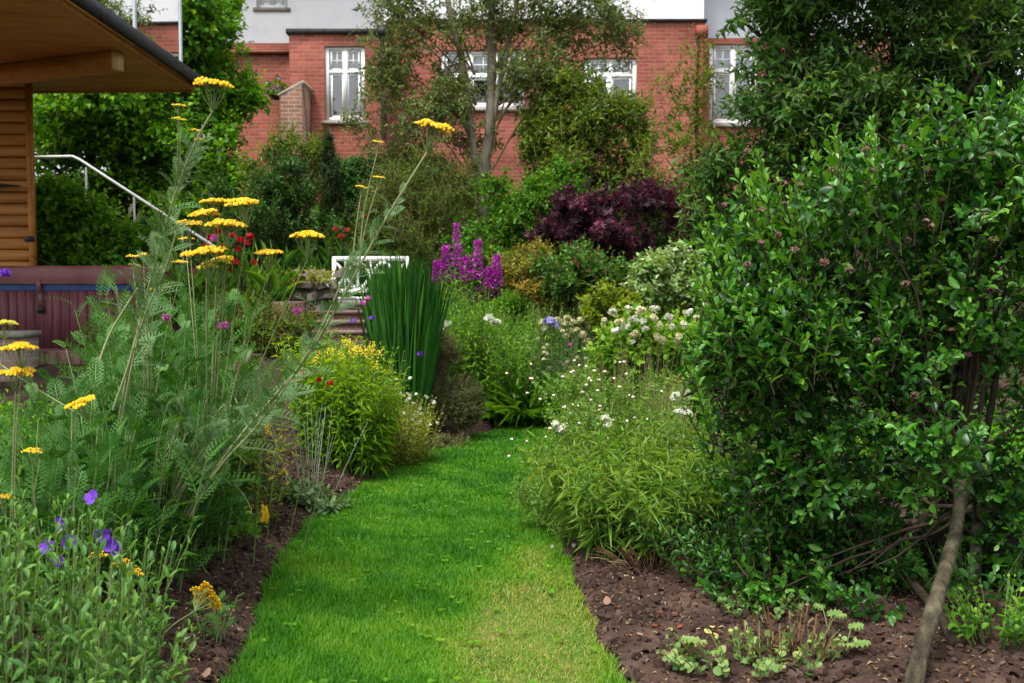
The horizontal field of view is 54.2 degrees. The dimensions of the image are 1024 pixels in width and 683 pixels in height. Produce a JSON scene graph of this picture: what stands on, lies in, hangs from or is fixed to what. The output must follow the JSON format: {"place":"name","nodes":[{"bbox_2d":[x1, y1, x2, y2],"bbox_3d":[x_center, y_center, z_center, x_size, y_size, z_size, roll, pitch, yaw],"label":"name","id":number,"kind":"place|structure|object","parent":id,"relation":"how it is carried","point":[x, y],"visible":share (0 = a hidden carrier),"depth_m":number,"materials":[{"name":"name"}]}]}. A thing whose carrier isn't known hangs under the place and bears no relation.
{"place":"outdoors","nodes":[
{"label":"outdoors","id":0,"kind":"place"},
{"bbox_2d":[326,256,408,301],"bbox_3d":[-1.873,-0.730,13.013,1.028,0.769,0.588,0,3,0],"label":"garden bench","id":1,"kind":"object","parent":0,"point":[339,258],"visible":0.18,"depth_m":13.24,"materials":[{"name":"white paint"}]},
{"bbox_2d":[353,246,453,423],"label":"tall grass","id":2,"kind":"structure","parent":0,"point":[407,296],"depth_m":9.13,"materials":[{"name":"green plant"}]},
{"bbox_2d":[215,417,747,682],"bbox_3d":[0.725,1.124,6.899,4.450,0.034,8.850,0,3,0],"label":"lawn","id":3,"kind":"structure","parent":0,"point":[518,625],"depth_m":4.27,"materials":[{"name":"green plant"}]},
{"bbox_2d":[0,177,1023,682],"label":"ground","id":4,"kind":"structure","parent":0,"point":[482,425],"depth_m":4.34,"materials":[{"name":"soil"}]},
{"bbox_2d":[0,268,11,276],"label":"violet verbena","id":5,"kind":"object","parent":4,"relation":"on","point":[5,272],"visible":1,"depth_m":4.88,"materials":[{"name":"purple plant"}]},
{"bbox_2d":[0,330,41,381],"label":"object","id":6,"kind":"structure","parent":4,"relation":"on","point":[31,337],"depth_m":9.10,"materials":[{"name":"stone"}]},
{"bbox_2d":[0,319,161,609],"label":"yarrow","id":7,"kind":"object","parent":4,"relation":"on","point":[33,463],"visible":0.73,"depth_m":3.75,"materials":[{"name":"green plant"}]},
{"bbox_2d":[0,465,176,682],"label":"penstemon","id":8,"kind":"object","parent":4,"relation":"on","point":[100,666],"visible":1,"depth_m":2.89,"materials":[{"name":"green plant"}]},
{"bbox_2d":[0,477,202,667],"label":"bellflower","id":9,"kind":"object","parent":4,"relation":"on","point":[90,496],"visible":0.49,"depth_m":3.56,"materials":[{"name":"green plant"}]},
{"bbox_2d":[0,393,221,640],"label":"yarrow","id":10,"kind":"object","parent":4,"relation":"on","point":[208,593],"visible":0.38,"depth_m":4.11,"materials":[{"name":"green plant"}]},
{"bbox_2d":[34,588,199,682],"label":"penstemon","id":11,"kind":"object","parent":4,"relation":"on","point":[170,673],"visible":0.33,"depth_m":3.32,"materials":[{"name":"green plant"}]},
{"bbox_2d":[34,155,214,262],"bbox_3d":[-5.245,-1.253,13.351,2.582,2.452,0.040,0,3,0],"label":"handrail","id":12,"kind":"object","parent":4,"relation":"on","point":[110,180],"visible":0.45,"depth_m":13.29,"materials":[{"name":"silver metal"}]},
{"bbox_2d":[6,76,262,576],"bbox_3d":[-1.633,0.002,4.588,1.202,2.200,0.911,1,3,13],"label":"yarrow","id":13,"kind":"object","parent":4,"relation":"on","point":[144,312],"visible":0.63,"depth_m":4.39,"materials":[{"name":"green plant"}]},
{"bbox_2d":[39,349,265,364],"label":"retaining wall","id":14,"kind":"structure","parent":4,"relation":"on","point":[58,355],"depth_m":9.49,"materials":[{"name":"grey stone"}]},
{"bbox_2d":[33,0,279,248],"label":"broadleaf tree","id":15,"kind":"object","parent":4,"relation":"on","point":[129,138],"visible":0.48,"depth_m":15.18,"materials":[{"name":"green plant"}]},
{"bbox_2d":[1,197,324,562],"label":"yarrow","id":16,"kind":"object","parent":4,"relation":"on","point":[216,261],"visible":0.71,"depth_m":4.79,"materials":[{"name":"green plant"}]},
{"bbox_2d":[43,264,318,501],"bbox_3d":[-1.999,0.275,6.043,1.339,1.482,1.438,1,3,22],"label":"feathery plant","id":17,"kind":"object","parent":4,"relation":"on","point":[172,349],"visible":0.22,"depth_m":5.86,"materials":[{"name":"green plant"}]},
{"bbox_2d":[81,334,289,503],"bbox_3d":[-1.975,0.492,5.607,1.165,1.068,1.253,3,4,39],"label":"feathery plant","id":18,"kind":"object","parent":4,"relation":"on","point":[252,456],"visible":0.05,"depth_m":5.67,"materials":[{"name":"green plant"}]},
{"bbox_2d":[201,667,210,676],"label":"fallen leaf","id":19,"kind":"object","parent":4,"relation":"on","point":[206,672],"visible":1,"depth_m":3.68,"materials":[{"name":"beige plant"}]},
{"bbox_2d":[187,589,245,643],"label":"ferny sprig","id":20,"kind":"object","parent":4,"relation":"on","point":[214,619],"visible":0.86,"depth_m":4.02,"materials":[{"name":"green plant"}]},
{"bbox_2d":[166,398,272,540],"bbox_3d":[-1.530,0.672,5.303,0.846,0.811,0.642,1,3,14],"label":"yarrow","id":21,"kind":"object","parent":4,"relation":"on","point":[264,517],"visible":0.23,"depth_m":5.01,"materials":[{"name":"green plant"}]},
{"bbox_2d":[205,500,260,543],"bbox_3d":[-1.584,0.994,5.499,0.441,0.223,0.498,0,3,0],"label":"cinquefoil","id":22,"kind":"object","parent":4,"relation":"on","point":[244,529],"visible":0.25,"depth_m":5.40,"materials":[{"name":"green plant"}]},
{"bbox_2d":[160,235,338,566],"bbox_3d":[-1.440,0.338,5.251,1.058,1.761,0.787,0,3,0],"label":"wild pink","id":23,"kind":"object","parent":4,"relation":"on","point":[214,239],"visible":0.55,"depth_m":5.23,"materials":[{"name":"green plant"}]},
{"bbox_2d":[204,379,301,531],"bbox_3d":[-1.547,0.656,5.875,0.648,0.888,0.675,0,3,0],"label":"spindly phlox","id":24,"kind":"object","parent":4,"relation":"on","point":[266,489],"visible":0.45,"depth_m":5.83,"materials":[{"name":"green plant"}]},
{"bbox_2d":[61,118,454,593],"bbox_3d":[-1.210,0.120,4.148,1.778,2.020,0.988,2,4,35],"label":"yarrow","id":25,"kind":"object","parent":4,"relation":"on","point":[200,484],"visible":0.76,"depth_m":4.33,"materials":[{"name":"green plant"}]},
{"bbox_2d":[195,284,324,358],"bbox_3d":[-2.447,-0.132,9.837,1.343,0.880,0.872,0,3,0],"label":"spiraea mound","id":26,"kind":"object","parent":4,"relation":"on","point":[264,331],"visible":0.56,"depth_m":9.70,"materials":[{"name":"green plant"}]},
{"bbox_2d":[174,139,357,283],"bbox_3d":[-3.503,-1.770,14.579,2.639,2.292,2.020,0,3,0],"label":"dark evergreen","id":27,"kind":"object","parent":4,"relation":"on","point":[270,187],"visible":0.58,"depth_m":14.19,"materials":[{"name":"green plant"}]},
{"bbox_2d":[235,117,338,262],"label":"pieris shrub","id":28,"kind":"object","parent":4,"relation":"on","point":[313,146],"visible":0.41,"depth_m":14.90,"materials":[{"name":"green plant"}]},
{"bbox_2d":[252,267,349,336],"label":"stone wall","id":29,"kind":"structure","parent":4,"relation":"on","point":[319,292],"depth_m":11.53,"materials":[{"name":"grey stone"}]},
{"bbox_2d":[266,265,336,284],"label":"hosta","id":30,"kind":"object","parent":29,"relation":"on","point":[314,278],"visible":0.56,"depth_m":11.38,"materials":[{"name":"green plant"}]},
{"bbox_2d":[266,476,355,515],"bbox_3d":[-1.345,1.035,6.581,0.582,0.293,0.414,2,4,28],"label":"lambs ear","id":31,"kind":"object","parent":4,"relation":"on","point":[331,504],"visible":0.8,"depth_m":6.49},
{"bbox_2d":[271,369,367,511],"bbox_3d":[-1.275,0.654,6.558,0.539,0.984,0.539,-2,4,-36],"label":"rose campion","id":32,"kind":"object","parent":4,"relation":"on","point":[330,382],"visible":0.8,"depth_m":6.48,"materials":[{"name":"green plant"}]},
{"bbox_2d":[273,301,368,341],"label":"garden steps","id":33,"kind":"structure","parent":4,"relation":"on","point":[344,328],"depth_m":11.26,"materials":[{"name":"grey stone"}]},
{"bbox_2d":[316,123,350,264],"bbox_3d":[-2.680,-1.928,14.912,0.580,2.621,0.494,0,3,0],"label":"conifer","id":34,"kind":"object","parent":4,"relation":"on","point":[330,162],"visible":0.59,"depth_m":14.82,"materials":[{"name":"green plant"}]},
{"bbox_2d":[271,328,408,480],"bbox_3d":[-1.309,0.472,7.687,1.060,1.220,0.966,0,3,0],"label":"goldenrod","id":35,"kind":"object","parent":4,"relation":"on","point":[348,404],"visible":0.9,"depth_m":7.50,"materials":[{"name":"green plant"}]},
{"bbox_2d":[290,215,394,296],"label":"red lily","id":36,"kind":"object","parent":4,"relation":"on","point":[327,260],"visible":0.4,"depth_m":13.78,"materials":[{"name":"green plant"}]},
{"bbox_2d":[327,296,422,396],"bbox_3d":[-1.172,0.259,8.603,0.866,1.333,0.605,0,3,0],"label":"purple verbena","id":37,"kind":"object","parent":4,"relation":"on","point":[373,317],"visible":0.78,"depth_m":8.31,"materials":[{"name":"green plant"}]},
{"bbox_2d":[325,150,447,259],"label":"hedge","id":38,"kind":"object","parent":4,"relation":"on","point":[350,167],"visible":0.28,"depth_m":15.68,"materials":[{"name":"green plant"}]},
{"bbox_2d":[369,368,446,465],"bbox_3d":[-0.928,0.621,8.344,0.756,0.849,0.788,0,3,0],"label":"gaura","id":39,"kind":"object","parent":4,"relation":"on","point":[402,445],"visible":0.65,"depth_m":8.23,"materials":[{"name":"green plant"}]},
{"bbox_2d":[321,137,495,286],"bbox_3d":[-1.297,-1.786,14.217,2.332,2.573,1.899,2,4,29],"label":"grey green shrub","id":40,"kind":"object","parent":4,"relation":"on","point":[462,196],"visible":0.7,"depth_m":14.06,"materials":[{"name":"green plant"}]},
{"bbox_2d":[423,272,457,309],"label":"border plant","id":41,"kind":"object","parent":4,"relation":"on","point":[448,295],"visible":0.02,"depth_m":11.78,"materials":[{"name":"green plant"}]},
{"bbox_2d":[427,319,466,428],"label":"lavender bush","id":42,"kind":"object","parent":4,"relation":"on","point":[448,349],"visible":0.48,"depth_m":9.63,"materials":[{"name":"green plant"}]},
{"bbox_2d":[426,430,471,448],"bbox_3d":[-0.634,0.965,9.174,0.535,0.307,0.280,-3,4,-41],"label":"thyme mat","id":43,"kind":"object","parent":4,"relation":"on","point":[439,442],"visible":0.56,"depth_m":9.16,"materials":[{"name":"green plant"}]},
{"bbox_2d":[437,370,487,439],"bbox_3d":[-0.467,0.621,9.537,0.521,0.723,0.467,0,3,0],"label":"santolina","id":44,"kind":"object","parent":4,"relation":"on","point":[471,408],"visible":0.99,"depth_m":9.47,"materials":[{"name":"green plant"}]},
{"bbox_2d":[434,269,501,397],"bbox_3d":[-0.648,-0.010,10.369,1.087,1.501,0.921,0,3,0],"label":"white phlox","id":45,"kind":"object","parent":4,"relation":"on","point":[491,318],"visible":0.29,"depth_m":10.31,"materials":[{"name":"green plant"}]},
{"bbox_2d":[432,223,504,324],"bbox_3d":[-0.594,-0.748,11.559,1.025,1.241,0.622,0,3,0],"label":"loosestrife","id":46,"kind":"object","parent":4,"relation":"on","point":[492,272],"visible":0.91,"depth_m":11.55,"materials":[{"name":"purple plant"}]},
{"bbox_2d":[451,282,510,316],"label":"border plant","id":47,"kind":"object","parent":4,"relation":"on","point":[495,293],"visible":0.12,"depth_m":12.76,"materials":[{"name":"green plant"}]},
{"bbox_2d":[443,281,546,427],"bbox_3d":[-0.264,0.147,10.493,1.255,1.556,1.140,0,3,0],"label":"tall aster","id":48,"kind":"object","parent":4,"relation":"on","point":[496,361],"visible":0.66,"depth_m":10.36,"materials":[{"name":"green plant"}]},
{"bbox_2d":[335,0,660,232],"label":"multistem tree","id":49,"kind":"object","parent":4,"relation":"on","point":[450,95],"visible":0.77,"depth_m":14.84,"materials":[{"name":"green plant"}]},
{"bbox_2d":[482,289,535,345],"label":"border plant","id":50,"kind":"object","parent":4,"relation":"on","point":[514,300],"visible":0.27,"depth_m":12.22,"materials":[{"name":"green plant"}]},
{"bbox_2d":[0,183,1023,521],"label":"ground cover","id":51,"kind":"object","parent":4,"relation":"on","point":[476,281],"visible":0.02,"depth_m":11.46,"materials":[{"name":"green plant"}]},
{"bbox_2d":[425,147,602,294],"bbox_3d":[0.071,-1.688,14.139,2.593,2.109,1.777,0,3,0],"label":"spreading shrub","id":52,"kind":"object","parent":4,"relation":"on","point":[511,219],"visible":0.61,"depth_m":13.82,"materials":[{"name":"green plant"}]},
{"bbox_2d":[444,356,587,427],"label":"daylily","id":53,"kind":"object","parent":4,"relation":"on","point":[531,415],"visible":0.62,"depth_m":10.24,"materials":[{"name":"green plant"}]},
{"bbox_2d":[464,297,572,378],"bbox_3d":[0.079,0.059,11.617,1.265,1.138,1.133,0,3,0],"label":"euphorbia","id":54,"kind":"object","parent":4,"relation":"on","point":[535,328],"visible":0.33,"depth_m":11.53,"materials":[{"name":"green plant"}]},
{"bbox_2d":[17,431,1023,682],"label":"leaf litter","id":55,"kind":"object","parent":4,"relation":"on","point":[589,607],"visible":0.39,"depth_m":4.29,"materials":[{"name":"brown plant"}]},
{"bbox_2d":[487,229,555,321],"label":"golden shrub","id":56,"kind":"object","parent":4,"relation":"on","point":[516,268],"visible":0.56,"depth_m":12.39,"materials":[{"name":"yellow plant"}]},
{"bbox_2d":[172,0,908,210],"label":"brick house","id":57,"kind":"structure","parent":4,"relation":"on","point":[301,48],"depth_m":19.77,"materials":[{"name":"red brick"}]},
{"bbox_2d":[253,0,290,10],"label":"window frame","id":58,"kind":"structure","parent":57,"relation":"in","point":[272,5],"depth_m":20.88,"materials":[{"name":"white paint"}]},
{"bbox_2d":[263,74,287,100],"bbox_3d":[-4.678,-5.059,19.873,0.519,0.534,0.520,3,4,43],"label":"hanging basket","id":59,"kind":"object","parent":57,"relation":"attached to","point":[269,86],"visible":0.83,"depth_m":19.76,"materials":[{"name":"green plastic"}]},
{"bbox_2d":[322,47,367,124],"bbox_3d":[-3.217,-4.987,19.627,1.175,1.826,0.850,0,3,0],"label":"window frame","id":60,"kind":"structure","parent":57,"relation":"in","point":[341,65],"depth_m":19.32,"materials":[{"name":"white paint"}]},
{"bbox_2d":[440,51,525,111],"bbox_3d":[-0.566,-5.202,20.116,2.089,1.530,0.850,0,3,0],"label":"window frame","id":61,"kind":"structure","parent":57,"relation":"in","point":[480,63],"depth_m":19.82,"materials":[{"name":"white paint"}]},
{"bbox_2d":[584,59,636,108],"bbox_3d":[1.938,-5.049,20.173,1.453,1.531,0.754,0,3,0],"label":"window frame","id":62,"kind":"structure","parent":57,"relation":"in","point":[624,80],"depth_m":19.80,"materials":[{"name":"white paint"}]},
{"bbox_2d":[706,45,759,126],"bbox_3d":[4.547,-5.307,20.911,1.392,2.022,0.850,0,3,0],"label":"window frame","id":63,"kind":"structure","parent":57,"relation":"in","point":[724,54],"depth_m":20.63,"materials":[{"name":"white paint"}]},
{"bbox_2d":[510,275,585,346],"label":"orange shrub","id":64,"kind":"object","parent":4,"relation":"on","point":[530,291],"visible":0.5,"depth_m":12.03,"materials":[{"name":"plant"}]},
{"bbox_2d":[495,326,601,394],"bbox_3d":[0.563,0.349,11.219,1.504,1.043,1.099,0,3,0],"label":"grey catmint","id":65,"kind":"object","parent":4,"relation":"on","point":[567,361],"visible":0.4,"depth_m":11.13,"materials":[{"name":"plant"}]},
{"bbox_2d":[530,498,580,547],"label":"daisy tuft","id":66,"kind":"object","parent":4,"relation":"on","point":[551,528],"visible":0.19,"depth_m":5.85,"materials":[{"name":"green plant"}]},
{"bbox_2d":[524,294,597,372],"bbox_3d":[0.702,-0.050,11.778,1.142,1.075,1.000,0,3,0],"label":"cream achillea","id":67,"kind":"object","parent":4,"relation":"on","point":[548,320],"visible":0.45,"depth_m":11.63,"materials":[{"name":"green plant"}]},
{"bbox_2d":[535,306,609,356],"bbox_3d":[0.936,-0.148,12.241,1.357,0.973,1.034,-2,4,-29],"label":"cream scabious","id":68,"kind":"object","parent":4,"relation":"on","point":[578,325],"visible":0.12,"depth_m":12.17,"materials":[{"name":"green plant"}]},
{"bbox_2d":[525,234,646,359],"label":"fuchsia bush","id":69,"kind":"object","parent":4,"relation":"on","point":[579,270],"visible":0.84,"depth_m":11.82,"materials":[{"name":"green plant"}]},
{"bbox_2d":[507,53,682,255],"bbox_3d":[1.271,-2.525,14.797,2.717,3.376,1.807,0,3,0],"label":"photinia shrub","id":70,"kind":"object","parent":4,"relation":"on","point":[584,123],"visible":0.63,"depth_m":14.53,"materials":[{"name":"green plant"}]},
{"bbox_2d":[603,596,610,604],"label":"fallen leaf","id":71,"kind":"object","parent":4,"relation":"on","point":[607,600],"visible":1,"depth_m":4.58,"materials":[{"name":"beige plant"}]},
{"bbox_2d":[576,273,650,345],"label":"choisya shrub","id":72,"kind":"object","parent":4,"relation":"on","point":[603,299],"visible":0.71,"depth_m":11.07,"materials":[{"name":"yellow plant"}]},
{"bbox_2d":[524,161,703,272],"bbox_3d":[1.344,-1.288,12.912,2.226,2.245,1.512,-2,4,-31],"label":"japanese maple","id":73,"kind":"object","parent":4,"relation":"on","point":[589,216],"visible":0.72,"depth_m":12.71,"materials":[{"name":"purple plant"}]},
{"bbox_2d":[505,358,729,539],"bbox_3d":[0.671,0.759,6.677,1.471,1.314,2.011,0,3,0],"label":"salvia","id":74,"kind":"object","parent":4,"relation":"on","point":[583,421],"visible":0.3,"depth_m":6.86,"materials":[{"name":"green plant"}]},
{"bbox_2d":[540,378,724,456],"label":"flowering plant","id":75,"kind":"object","parent":4,"relation":"on","point":[700,425],"visible":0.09,"depth_m":8.35,"materials":[{"name":"green plant"}]},
{"bbox_2d":[545,383,735,469],"bbox_3d":[0.892,0.671,6.465,1.364,0.844,0.834,0,3,0],"label":"phlox","id":76,"kind":"object","parent":4,"relation":"on","point":[672,397],"visible":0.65,"depth_m":6.34,"materials":[{"name":"white plant"}]},
{"bbox_2d":[518,407,765,564],"bbox_3d":[0.737,0.788,5.463,1.384,0.877,1.409,-3,4,-39],"label":"willow leaf plant","id":77,"kind":"object","parent":4,"relation":"on","point":[616,499],"visible":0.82,"depth_m":5.24,"materials":[{"name":"green plant"}]},
{"bbox_2d":[577,293,720,421],"bbox_3d":[1.417,0.246,9.776,1.593,1.448,1.261,0,3,0],"label":"hydrangea","id":78,"kind":"object","parent":4,"relation":"on","point":[627,327],"visible":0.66,"depth_m":9.50,"materials":[{"name":"green plant"}]},
{"bbox_2d":[589,541,709,570],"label":"dead plant","id":79,"kind":"object","parent":4,"relation":"on","point":[607,552],"visible":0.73,"depth_m":5.16,"materials":[{"name":"brown plant"}]},
{"bbox_2d":[618,236,716,331],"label":"variegated shrub","id":80,"kind":"object","parent":4,"relation":"on","point":[660,277],"visible":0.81,"depth_m":11.13,"materials":[{"name":"green plant"}]},
{"bbox_2d":[619,22,735,266],"bbox_3d":[2.216,-2.340,13.447,1.546,3.879,0.995,0,3,0],"label":"sapling","id":81,"kind":"object","parent":4,"relation":"on","point":[697,126],"visible":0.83,"depth_m":13.36,"materials":[{"name":"green plant"}]},
{"bbox_2d":[632,155,747,267],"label":"holly shrub","id":82,"kind":"object","parent":4,"relation":"on","point":[661,240],"visible":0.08,"depth_m":14.15,"materials":[{"name":"green plant"}]},
{"bbox_2d":[682,636,723,661],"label":"lobed weed","id":83,"kind":"object","parent":4,"relation":"on","point":[688,640],"visible":0.84,"depth_m":3.82,"materials":[{"name":"green plant"}]},
{"bbox_2d":[652,620,856,678],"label":"mint weed","id":84,"kind":"object","parent":4,"relation":"on","point":[764,666],"visible":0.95,"depth_m":3.78,"materials":[{"name":"green plant"}]},
{"bbox_2d":[714,584,808,619],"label":"seedling weed","id":85,"kind":"object","parent":4,"relation":"on","point":[779,611],"visible":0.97,"depth_m":4.31,"materials":[{"name":"green plant"}]},
{"bbox_2d":[736,603,834,663],"bbox_3d":[1.071,1.146,3.916,0.368,0.208,0.330,1,3,19],"label":"dry stubble","id":86,"kind":"object","parent":4,"relation":"on","point":[796,639],"visible":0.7,"depth_m":3.88,"materials":[{"name":"plant"}]},
{"bbox_2d":[631,491,947,589],"bbox_3d":[1.354,0.918,4.868,1.547,0.512,0.904,0,3,0],"label":"laurel seedling","id":87,"kind":"object","parent":4,"relation":"on","point":[719,564],"visible":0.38,"depth_m":4.72,"materials":[{"name":"green plant"}]},
{"bbox_2d":[813,603,846,627],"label":"lobed weed","id":88,"kind":"object","parent":4,"relation":"on","point":[835,613],"visible":0.97,"depth_m":4.10,"materials":[{"name":"green plant"}]},
{"bbox_2d":[666,0,1023,341],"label":"evergreen tree","id":89,"kind":"object","parent":4,"relation":"on","point":[844,85],"visible":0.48,"depth_m":11.23,"materials":[{"name":"green plant"}]},
{"bbox_2d":[667,62,1023,682],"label":"glossy shrub","id":90,"kind":"object","parent":4,"relation":"on","point":[773,329],"visible":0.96,"depth_m":4.24,"materials":[{"name":"green plant"}]},
{"bbox_2d":[837,622,870,651],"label":"lobed weed","id":91,"kind":"object","parent":4,"relation":"on","point":[858,626],"visible":0.92,"depth_m":3.82,"materials":[{"name":"green plant"}]},
{"bbox_2d":[705,149,1023,452],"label":"evergreen hedge","id":92,"kind":"object","parent":4,"relation":"on","point":[1016,367],"visible":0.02,"depth_m":8.38,"materials":[{"name":"green plant"}]},
{"bbox_2d":[824,522,918,595],"bbox_3d":[1.599,0.953,4.454,0.328,0.346,0.420,0,3,0],"label":"periwinkle","id":93,"kind":"object","parent":4,"relation":"on","point":[890,581],"visible":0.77,"depth_m":4.40,"materials":[{"name":"green plant"}]},
{"bbox_2d":[735,519,1011,593],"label":"bare twigs","id":94,"kind":"object","parent":4,"relation":"on","point":[770,566],"visible":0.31,"depth_m":4.46,"materials":[{"name":"brown wood"}]},
{"bbox_2d":[787,519,1023,588],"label":"twigs","id":95,"kind":"object","parent":4,"relation":"on","point":[975,548],"visible":0.24,"depth_m":4.56,"materials":[{"name":"brown wood"}]},
{"bbox_2d":[873,515,1023,606],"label":"dead nettle","id":96,"kind":"object","parent":4,"relation":"on","point":[967,572],"visible":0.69,"depth_m":4.28,"materials":[{"name":"green plant"}]},
{"bbox_2d":[943,574,1023,649],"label":"bright geranium","id":97,"kind":"object","parent":4,"relation":"on","point":[1009,621],"visible":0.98,"depth_m":3.79,"materials":[{"name":"green plant"}]},
{"bbox_2d":[570,334,704,456],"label":"wispy grass","id":98,"kind":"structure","parent":0,"point":[660,402],"depth_m":7.46,"materials":[{"name":"green plant"}]},
{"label":"patio","id":99,"kind":"structure","parent":0,"visible":0},
{"bbox_2d":[0,265,197,349],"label":"hot tub","id":100,"kind":"object","parent":99,"relation":"on","point":[24,292],"visible":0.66,"depth_m":10.08,"materials":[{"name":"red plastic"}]},
{"bbox_2d":[0,0,203,265],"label":"summerhouse","id":101,"kind":"structure","parent":99,"relation":"on","point":[71,46],"depth_m":11.01,"materials":[{"name":"brown wood"}]},
{"bbox_2d":[97,0,182,61],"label":"glass balustrade","id":102,"kind":"object","parent":101,"relation":"on","point":[159,22],"visible":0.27,"depth_m":11.14,"materials":[{"name":"glass"}]},
{"bbox_2d":[35,162,187,265],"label":"laurel shrub","id":103,"kind":"object","parent":99,"relation":"on","point":[65,235],"visible":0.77,"depth_m":12.84,"materials":[{"name":"green plant"}]},
{"bbox_2d":[30,253,249,323],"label":"ornamental grass","id":104,"kind":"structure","parent":99,"relation":"on","point":[94,264],"depth_m":11.46,"materials":[{"name":"green plant"}]},
{"bbox_2d":[155,229,304,345],"bbox_3d":[-3.152,-0.555,10.845,1.685,1.339,1.500,0,3,0],"label":"crocosmia","id":105,"kind":"object","parent":99,"relation":"on","point":[257,277],"visible":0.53,"depth_m":10.79,"materials":[{"name":"green plant"}]}
]}

